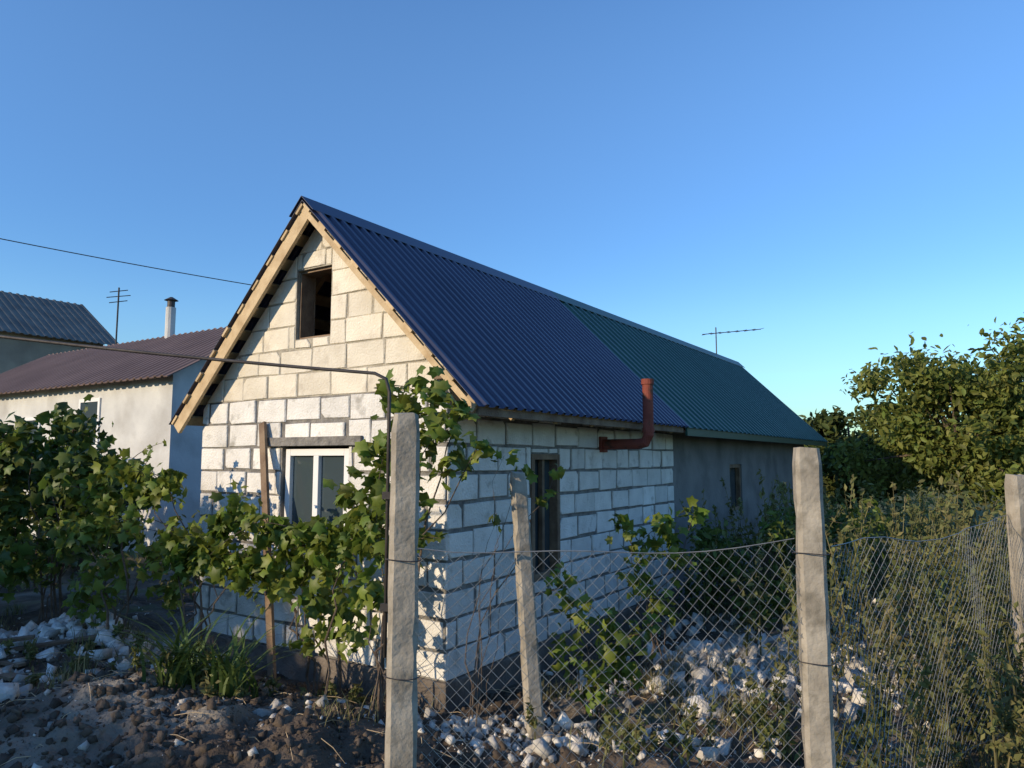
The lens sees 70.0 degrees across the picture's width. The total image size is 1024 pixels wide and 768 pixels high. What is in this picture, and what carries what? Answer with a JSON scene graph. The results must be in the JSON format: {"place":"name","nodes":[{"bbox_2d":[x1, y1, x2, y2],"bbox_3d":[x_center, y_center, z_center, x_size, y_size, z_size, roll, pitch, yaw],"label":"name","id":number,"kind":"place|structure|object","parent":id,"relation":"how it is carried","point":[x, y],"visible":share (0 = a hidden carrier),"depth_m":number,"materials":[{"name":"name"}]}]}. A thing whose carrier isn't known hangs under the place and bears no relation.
{"place":"outdoors","nodes":[
{"label":"outdoors","id":0,"kind":"place"},
{"bbox_2d":[0,652,1018,767],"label":"dry twigs","id":1,"kind":"object","parent":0,"point":[365,717],"visible":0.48,"depth_m":4.20,"materials":[{"name":"brown wood"}]},
{"bbox_2d":[0,486,1023,767],"bbox_3d":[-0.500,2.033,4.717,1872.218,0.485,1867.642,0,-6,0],"label":"ground","id":2,"kind":"structure","parent":0,"point":[154,612],"depth_m":4.20,"materials":[{"name":"soil"}]},
{"bbox_2d":[0,423,43,519],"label":"fruit tree","id":3,"kind":"object","parent":2,"relation":"on","point":[17,479],"depth_m":12.72,"materials":[{"name":"green plant"}]},
{"bbox_2d":[0,331,102,373],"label":"walls","id":4,"kind":"structure","parent":2,"relation":"on","point":[15,353],"depth_m":24.41,"materials":[{"name":"beige paint"}]},
{"bbox_2d":[0,291,117,344],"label":"roof slope","id":5,"kind":"structure","parent":4,"relation":"on","point":[32,315],"depth_m":26.14,"materials":[{"name":"metal"}]},
{"bbox_2d":[0,630,129,680],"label":"lumber pile","id":6,"kind":"object","parent":2,"relation":"on","point":[5,676],"visible":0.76,"depth_m":5.55,"materials":[{"name":"brown wood"}]},
{"bbox_2d":[0,394,160,622],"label":"grape vine","id":7,"kind":"object","parent":2,"relation":"on","point":[70,452],"visible":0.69,"depth_m":6.68,"materials":[{"name":"green plant"}]},
{"bbox_2d":[23,460,148,571],"bbox_3d":[-6.515,1.970,11.175,1.914,1.987,1.667,0,-6,0],"label":"fruit tree","id":8,"kind":"object","parent":2,"relation":"on","point":[31,514],"visible":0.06,"depth_m":10.70,"materials":[{"name":"green plant"}]},
{"bbox_2d":[0,510,199,600],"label":"hedge shrubs","id":9,"kind":"object","parent":2,"relation":"on","point":[127,553],"visible":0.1,"depth_m":8.87,"materials":[{"name":"green plant"}]},
{"bbox_2d":[0,360,206,552],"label":"walls","id":10,"kind":"structure","parent":2,"relation":"on","point":[140,413],"depth_m":13.48,"materials":[{"name":"white paint"}]},
{"bbox_2d":[24,417,40,427],"bbox_3d":[-10.484,1.276,15.892,0.900,1.100,0.060,-4,-7,33],"label":"window frame","id":11,"kind":"object","parent":10,"relation":"attached to","point":[30,419],"visible":0.07,"depth_m":15.88,"materials":[{"name":"white plastic"}]},
{"bbox_2d":[25,420,37,442],"bbox_3d":[-10.489,1.276,15.885,0.840,1.040,0.008,-4,-7,33],"label":"window glass","id":12,"kind":"object","parent":11,"relation":"in","point":[32,430],"visible":0.14,"depth_m":15.82,"materials":[{"name":"grey glass"}]},
{"bbox_2d":[78,398,100,448],"bbox_3d":[-8.434,0.791,14.593,0.800,1.000,0.060,-4,-7,33],"label":"window frame","id":13,"kind":"object","parent":10,"relation":"attached to","point":[98,400],"visible":0.43,"depth_m":14.40,"materials":[{"name":"white plastic"}]},
{"bbox_2d":[81,402,97,442],"bbox_3d":[-8.439,0.791,14.586,0.740,0.940,0.008,-4,-7,33],"label":"window glass","id":14,"kind":"object","parent":13,"relation":"in","point":[92,408],"visible":0.29,"depth_m":14.59,"materials":[{"name":"grey glass"}]},
{"bbox_2d":[0,327,225,393],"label":"roof slope","id":15,"kind":"structure","parent":10,"relation":"on","point":[89,366],"depth_m":15.78,"materials":[{"name":"brown metal"}]},
{"bbox_2d":[106,287,130,344],"bbox_3d":[-10.950,0.521,20.051,0.598,6.450,0.056,2,-6,-23],"label":"tv antenna","id":16,"kind":"object","parent":15,"relation":"on","point":[118,296],"visible":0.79,"depth_m":20.31,"materials":[{"name":"metal"}]},
{"bbox_2d":[48,326,226,354],"bbox_3d":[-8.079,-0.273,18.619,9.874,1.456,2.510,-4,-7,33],"label":"ridge cap","id":17,"kind":"structure","parent":15,"relation":"on","point":[138,340],"depth_m":17.91,"materials":[{"name":"brown metal"}]},
{"bbox_2d":[164,307,175,337],"bbox_3d":[-8.040,-1.329,17.195,0.220,0.950,0.220,0,-6,0],"label":"chimney","id":18,"kind":"object","parent":15,"relation":"on","point":[170,317],"visible":0.66,"depth_m":17.12,"materials":[{"name":"white paint"}]},
{"bbox_2d":[165,297,177,306],"bbox_3d":[-8.040,-1.926,17.256,0.320,0.250,0.320,0,-6,0],"label":"chimney cap","id":19,"kind":"object","parent":18,"relation":"on","point":[171,301],"visible":0.99,"depth_m":17.18,"materials":[{"name":"grey metal"}]},
{"bbox_2d":[0,609,278,702],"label":"rubble heap","id":20,"kind":"object","parent":2,"relation":"on","point":[10,691],"visible":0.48,"depth_m":5.69,"materials":[{"name":"white stone"}]},
{"bbox_2d":[0,621,367,706],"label":"weeds","id":21,"kind":"object","parent":2,"relation":"on","point":[208,690],"visible":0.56,"depth_m":4.80,"materials":[{"name":"green plant"}]},
{"bbox_2d":[72,599,318,697],"bbox_3d":[-1.973,1.765,4.721,1.690,0.584,1.392,0,-6,0],"label":"iris plant","id":22,"kind":"object","parent":2,"relation":"on","point":[232,676],"visible":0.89,"depth_m":4.64,"materials":[{"name":"green plant"}]},
{"bbox_2d":[45,439,385,698],"bbox_3d":[-2.305,1.344,5.492,3.377,1.893,0.774,-3,-6,24],"label":"grape vine","id":23,"kind":"object","parent":2,"relation":"on","point":[186,555],"visible":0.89,"depth_m":5.47,"materials":[{"name":"green plant"}]},
{"bbox_2d":[259,421,276,681],"bbox_3d":[-1.919,1.291,5.736,0.052,2.023,0.738,3,-7,-30],"label":"wooden plank","id":24,"kind":"object","parent":2,"relation":"on","point":[269,611],"visible":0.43,"depth_m":5.82,"materials":[{"name":"brown wood"}]},
{"bbox_2d":[0,654,564,767],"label":"soil clods","id":25,"kind":"object","parent":2,"relation":"on","point":[204,760],"visible":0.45,"depth_m":4.00,"materials":[{"name":"brown soil"}]},
{"bbox_2d":[302,446,348,448],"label":"back wall","id":26,"kind":"structure","parent":2,"relation":"on","point":[346,447],"depth_m":7.59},
{"bbox_2d":[290,365,496,724],"bbox_3d":[-0.828,0.999,4.531,1.456,2.218,0.600,-4,-7,36],"label":"grape vine","id":27,"kind":"object","parent":2,"relation":"on","point":[374,483],"visible":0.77,"depth_m":4.47,"materials":[{"name":"green plant"}]},
{"bbox_2d":[0,612,801,721],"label":"brick rubble","id":28,"kind":"object","parent":2,"relation":"on","point":[108,640],"visible":0.31,"depth_m":5.38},
{"bbox_2d":[384,412,419,767],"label":"concrete fence post","id":29,"kind":"object","parent":2,"relation":"on","point":[401,718],"visible":0.98,"depth_m":2.88,"materials":[{"name":"grey concrete"}]},
{"bbox_2d":[0,335,390,657],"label":"overhead gas pipe","id":30,"kind":"object","parent":29,"relation":"attached to","point":[384,605],"visible":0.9,"depth_m":3.09,"materials":[{"name":"metal"}]},
{"bbox_2d":[190,588,678,713],"bbox_3d":[-0.449,2.394,7.476,2.870,0.240,4.360,-4,-7,33],"label":"foundation","id":31,"kind":"object","parent":2,"relation":"on","point":[292,666],"visible":0.26,"depth_m":5.54,"materials":[{"name":"grey concrete"}]},
{"bbox_2d":[194,391,448,680],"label":"gable blocks","id":32,"kind":"structure","parent":31,"relation":"on","point":[364,407],"depth_m":5.88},
{"bbox_2d":[267,436,362,445],"bbox_3d":[-1.587,0.455,5.817,1.100,0.070,0.050,-4,-7,33],"label":"window lintel","id":33,"kind":"structure","parent":32,"relation":"attached to","point":[316,441],"depth_m":5.77,"materials":[{"name":"grey concrete"}]},
{"bbox_2d":[284,449,348,544],"bbox_3d":[-1.544,0.899,5.828,0.730,0.760,0.060,-4,-7,33],"label":"gable window frame","id":34,"kind":"object","parent":32,"relation":"in","point":[317,454],"visible":0.43,"depth_m":5.83,"materials":[{"name":"white plastic"}]},
{"bbox_2d":[292,456,343,528],"bbox_3d":[-1.539,0.900,5.836,0.670,0.700,0.010,-4,-7,33],"label":"gable window glass","id":35,"kind":"object","parent":34,"relation":"in","point":[333,467],"visible":0.36,"depth_m":5.88,"materials":[{"name":"glass"}]},
{"bbox_2d":[207,229,442,403],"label":"gable blocks","id":36,"kind":"structure","parent":32,"relation":"on","point":[361,322],"depth_m":5.85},
{"bbox_2d":[219,228,445,402],"bbox_3d":[-1.551,-0.612,6.047,2.750,1.450,0.200,-4,-7,33],"label":"gable mortar","id":37,"kind":"object","parent":36,"relation":"attached to","point":[296,326],"visible":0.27,"depth_m":6.01,"materials":[{"name":"grey concrete"}]},
{"bbox_2d":[299,266,331,339],"bbox_3d":[-1.567,-0.656,6.062,0.406,0.576,0.140,-4,-7,33],"label":"attic window frame","id":38,"kind":"object","parent":37,"relation":"attached to","point":[306,312],"visible":0.5,"depth_m":6.14,"materials":[{"name":"brown wood"}]},
{"bbox_2d":[445,388,464,681],"bbox_3d":[-0.397,0.998,5.125,0.003,2.060,0.197,-4,-7,33],"label":"corner mortar","id":39,"kind":"object","parent":32,"relation":"attached to","point":[455,530],"visible":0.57,"depth_m":5.11,"materials":[{"name":"grey concrete"}]},
{"bbox_2d":[195,390,447,681],"bbox_3d":[-1.571,1.105,5.884,2.800,2.000,0.200,-4,-7,33],"label":"gable mortar","id":40,"kind":"object","parent":31,"relation":"on","point":[282,470],"visible":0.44,"depth_m":5.98,"materials":[{"name":"grey concrete"}]},
{"bbox_2d":[445,382,675,680],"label":"side blocks","id":41,"kind":"structure","parent":31,"relation":"on","point":[551,434],"depth_m":6.26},
{"bbox_2d":[599,378,654,451],"bbox_3d":[1.080,0.308,7.009,0.600,0.685,0.150,-4,-7,33],"label":"stove pipe","id":42,"kind":"object","parent":41,"relation":"attached to","point":[606,444],"visible":0.94,"depth_m":6.86,"materials":[{"name":"brown metal"}]},
{"bbox_2d":[463,391,674,674],"bbox_3d":[0.694,1.187,6.969,0.200,2.060,4.099,-4,-7,33],"label":"side mortar","id":43,"kind":"object","parent":31,"relation":"on","point":[496,498],"visible":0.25,"depth_m":6.39,"materials":[{"name":"grey concrete"}]},
{"bbox_2d":[530,454,559,580],"bbox_3d":[0.253,1.104,6.162,0.090,1.020,0.460,-4,-7,33],"label":"side window frame","id":44,"kind":"object","parent":43,"relation":"attached to","point":[554,506],"visible":0.67,"depth_m":6.18,"materials":[{"name":"brown wood"}]},
{"bbox_2d":[535,460,549,571],"bbox_3d":[0.219,1.106,6.184,0.010,0.980,0.420,-4,-7,33],"label":"side window glass","id":45,"kind":"object","parent":44,"relation":"attached to","point":[547,517],"visible":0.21,"depth_m":6.26,"materials":[{"name":"grey glass"}]},
{"bbox_2d":[0,600,963,767],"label":"scattered stones","id":46,"kind":"object","parent":2,"relation":"on","point":[84,746],"visible":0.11,"depth_m":3.97,"materials":[{"name":"white stone"}]},
{"bbox_2d":[0,580,1023,767],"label":"grass","id":47,"kind":"structure","parent":2,"relation":"on","point":[86,664],"depth_m":5.12,"materials":[{"name":"green plant"}]},
{"bbox_2d":[465,449,565,727],"bbox_3d":[0.048,1.322,4.699,0.747,1.812,0.248,2,-6,-21],"label":"grape vine","id":48,"kind":"object","parent":2,"relation":"on","point":[530,475],"visible":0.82,"depth_m":4.68,"materials":[{"name":"green plant"}]},
{"bbox_2d":[510,471,544,739],"bbox_3d":[0.099,1.443,4.516,0.227,1.794,0.109,0,-6,0],"label":"concrete fence post","id":49,"kind":"object","parent":2,"relation":"on","point":[520,514],"visible":0.81,"depth_m":4.49,"materials":[{"name":"grey concrete"}]},
{"bbox_2d":[236,693,894,767],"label":"rubble heap","id":50,"kind":"object","parent":2,"relation":"on","point":[578,749],"visible":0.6,"depth_m":4.29,"materials":[{"name":"white stone"}]},
{"bbox_2d":[544,561,660,730],"bbox_3d":[0.636,1.679,4.811,1.064,1.076,0.425,4,-7,-37],"label":"young grape bush","id":51,"kind":"object","parent":2,"relation":"on","point":[610,657],"visible":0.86,"depth_m":4.68,"materials":[{"name":"green plant"}]},
{"bbox_2d":[605,495,709,682],"bbox_3d":[1.200,1.608,5.645,1.175,1.457,0.572,6,-8,-44],"label":"young grape bush","id":52,"kind":"object","parent":2,"relation":"on","point":[669,537],"visible":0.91,"depth_m":5.61,"materials":[{"name":"green plant"}]},
{"bbox_2d":[672,427,803,602],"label":"rendered side wall","id":53,"kind":"structure","parent":2,"relation":"on","point":[700,463],"depth_m":10.22,"materials":[{"name":"grey paint"}]},
{"bbox_2d":[655,430,685,433],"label":"soffit","id":54,"kind":"structure","parent":53,"relation":"attached to","point":[673,432],"depth_m":8.41,"materials":[{"name":"brown wood"}]},
{"bbox_2d":[729,464,740,510],"bbox_3d":[3.255,1.521,10.776,0.060,0.670,0.600,-4,-7,33],"label":"window frame","id":55,"kind":"object","parent":53,"relation":"attached to","point":[738,480],"visible":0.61,"depth_m":10.98,"materials":[{"name":"brown wood"}]},
{"bbox_2d":[730,468,735,506],"bbox_3d":[3.221,1.524,10.798,0.010,0.620,0.560,-4,-7,33],"label":"window glass","id":56,"kind":"object","parent":55,"relation":"attached to","point":[732,486],"visible":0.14,"depth_m":10.90,"materials":[{"name":"grey glass"}]},
{"bbox_2d":[521,663,963,767],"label":"tall weeds","id":57,"kind":"object","parent":2,"relation":"on","point":[636,733],"visible":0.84,"depth_m":4.10,"materials":[{"name":"green plant"}]},
{"bbox_2d":[543,593,1009,744],"bbox_3d":[2.613,2.251,6.242,4.724,0.440,4.956,-3,-7,29],"label":"rubble heap","id":58,"kind":"object","parent":2,"relation":"on","point":[704,646],"visible":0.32,"depth_m":5.57,"materials":[{"name":"white stone"}]},
{"bbox_2d":[671,495,895,632],"bbox_3d":[2.774,1.793,7.336,2.185,1.420,1.664,0,-6,0],"label":"garden bush","id":59,"kind":"object","parent":2,"relation":"on","point":[776,526],"visible":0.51,"depth_m":7.20,"materials":[{"name":"green plant"}]},
{"bbox_2d":[792,447,835,767],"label":"concrete fence post","id":60,"kind":"object","parent":2,"relation":"on","point":[817,729],"visible":0.98,"depth_m":3.07,"materials":[{"name":"grey concrete"}]},
{"bbox_2d":[383,515,1023,767],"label":"chain link fence","id":61,"kind":"object","parent":60,"relation":"attached to","point":[968,557],"visible":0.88,"depth_m":3.07,"materials":[{"name":"metal"}]},
{"bbox_2d":[676,469,999,629],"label":"tall weeds","id":62,"kind":"object","parent":2,"relation":"on","point":[781,487],"visible":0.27,"depth_m":8.09,"materials":[{"name":"green plant"}]},
{"bbox_2d":[798,401,906,516],"bbox_3d":[8.723,2.101,19.328,4.297,3.378,3.976,0,-6,0],"label":"fruit tree","id":63,"kind":"object","parent":2,"relation":"on","point":[830,429],"visible":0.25,"depth_m":18.48,"materials":[{"name":"green plant"}]},
{"bbox_2d":[718,494,1008,614],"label":"garden weeds","id":64,"kind":"object","parent":2,"relation":"on","point":[909,508],"visible":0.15,"depth_m":8.76,"materials":[{"name":"green plant"}]},
{"bbox_2d":[731,478,1015,733],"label":"tall weeds","id":65,"kind":"object","parent":2,"relation":"on","point":[841,536],"visible":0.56,"depth_m":5.53,"materials":[{"name":"green plant"}]},
{"bbox_2d":[762,548,1023,767],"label":"tall weeds","id":66,"kind":"object","parent":2,"relation":"on","point":[969,681],"visible":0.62,"depth_m":4.29,"materials":[{"name":"green plant"}]},
{"bbox_2d":[827,465,1008,569],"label":"hedge shrubs","id":67,"kind":"object","parent":2,"relation":"on","point":[952,507],"visible":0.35,"depth_m":11.79,"materials":[{"name":"green plant"}]},
{"bbox_2d":[817,410,1023,487],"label":"distant trees","id":68,"kind":"object","parent":2,"relation":"on","point":[877,437],"visible":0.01,"depth_m":49.38,"materials":[{"name":"green plant"}]},
{"bbox_2d":[821,317,1023,541],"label":"walnut tree","id":69,"kind":"object","parent":2,"relation":"on","point":[981,437],"visible":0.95,"depth_m":14.62,"materials":[{"name":"green plant"}]},
{"bbox_2d":[886,606,1023,767],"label":"tall weeds","id":70,"kind":"object","parent":2,"relation":"on","point":[1014,722],"visible":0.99,"depth_m":3.63,"materials":[{"name":"green plant"}]},
{"bbox_2d":[1004,474,1023,713],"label":"concrete fence post","id":71,"kind":"object","parent":2,"relation":"on","point":[1014,492],"visible":0.77,"depth_m":4.71,"materials":[{"name":"grey concrete"}]},
{"bbox_2d":[1009,312,1023,360],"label":"walnut tree","id":72,"kind":"object","parent":2,"relation":"on","point":[1017,326],"depth_m":17.29,"materials":[{"name":"green plant"}]},
{"bbox_2d":[0,0,1023,435],"label":"sky","id":73,"kind":"structure","parent":0,"point":[838,180],"materials":[{"name":"blue"}]},
{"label":"green roof","id":74,"kind":"object","parent":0,"visible":0},
{"bbox_2d":[550,290,744,367],"bbox_3d":[2.708,-0.755,12.555,0.280,0.149,8.165,-4,-7,33],"label":"green ridge cap","id":75,"kind":"object","parent":74,"relation":"on","point":[606,314],"visible":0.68,"depth_m":11.17,"materials":[{"name":"metal"}]},
{"bbox_2d":[559,300,827,441],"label":"green roof","id":76,"kind":"structure","parent":74,"relation":"attached to","point":[694,388],"depth_m":10.56,"materials":[{"name":"metal"}]},
{"bbox_2d":[685,427,826,445],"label":"green fascia","id":77,"kind":"structure","parent":76,"relation":"attached to","point":[700,432],"depth_m":9.87,"materials":[{"name":"metal"}]},
{"bbox_2d":[702,327,762,353],"bbox_3d":[4.452,-0.830,14.787,1.293,0.626,0.440,1,-6,-11],"label":"tv antenna","id":78,"kind":"object","parent":74,"relation":"on","point":[715,333],"visible":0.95,"depth_m":14.74,"materials":[{"name":"metal"}]},
{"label":"wall plate","id":79,"kind":"object","parent":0,"visible":0},
{"bbox_2d":[316,275,684,432],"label":"rafters","id":80,"kind":"object","parent":79,"relation":"on","point":[320,281],"visible":0.12,"depth_m":6.46,"materials":[{"name":"brown wood"}]},
{"bbox_2d":[171,203,679,427],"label":"roof battens","id":81,"kind":"object","parent":80,"relation":"on","point":[323,301],"visible":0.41,"depth_m":6.33,"materials":[{"name":"brown wood"}]},
{"bbox_2d":[169,201,331,424],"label":"blue roof","id":82,"kind":"structure","parent":81,"relation":"attached to","point":[322,313],"depth_m":6.43,"materials":[{"name":"metal"}]},
{"bbox_2d":[289,196,558,299],"bbox_3d":[-0.612,-1.272,7.509,0.280,0.149,3.950,-4,-7,33],"label":"blue ridge cap","id":83,"kind":"object","parent":82,"relation":"on","point":[347,217],"visible":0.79,"depth_m":6.88,"materials":[{"name":"metal"}]},
{"bbox_2d":[174,206,477,432],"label":"rake boards","id":84,"kind":"object","parent":81,"relation":"attached to","point":[297,229],"visible":0.89,"depth_m":6.02,"materials":[{"name":"brown wood"}]},
{"bbox_2d":[0,238,250,284],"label":"power line","id":85,"kind":"object","parent":84,"relation":"attached to","point":[123,262],"visible":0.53,"depth_m":22.89,"materials":[{"name":"metal"}]},
{"bbox_2d":[302,200,688,427],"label":"blue roof","id":86,"kind":"structure","parent":81,"relation":"attached to","point":[489,340],"depth_m":6.27,"materials":[{"name":"metal"}]},
{"bbox_2d":[476,408,682,432],"bbox_3d":[0.813,0.342,6.376,0.022,0.050,3.800,-4,-7,33],"label":"eave board","id":87,"kind":"object","parent":80,"relation":"attached to","point":[522,415],"visible":0.93,"depth_m":5.73,"materials":[{"name":"brown wood"}]}
]}

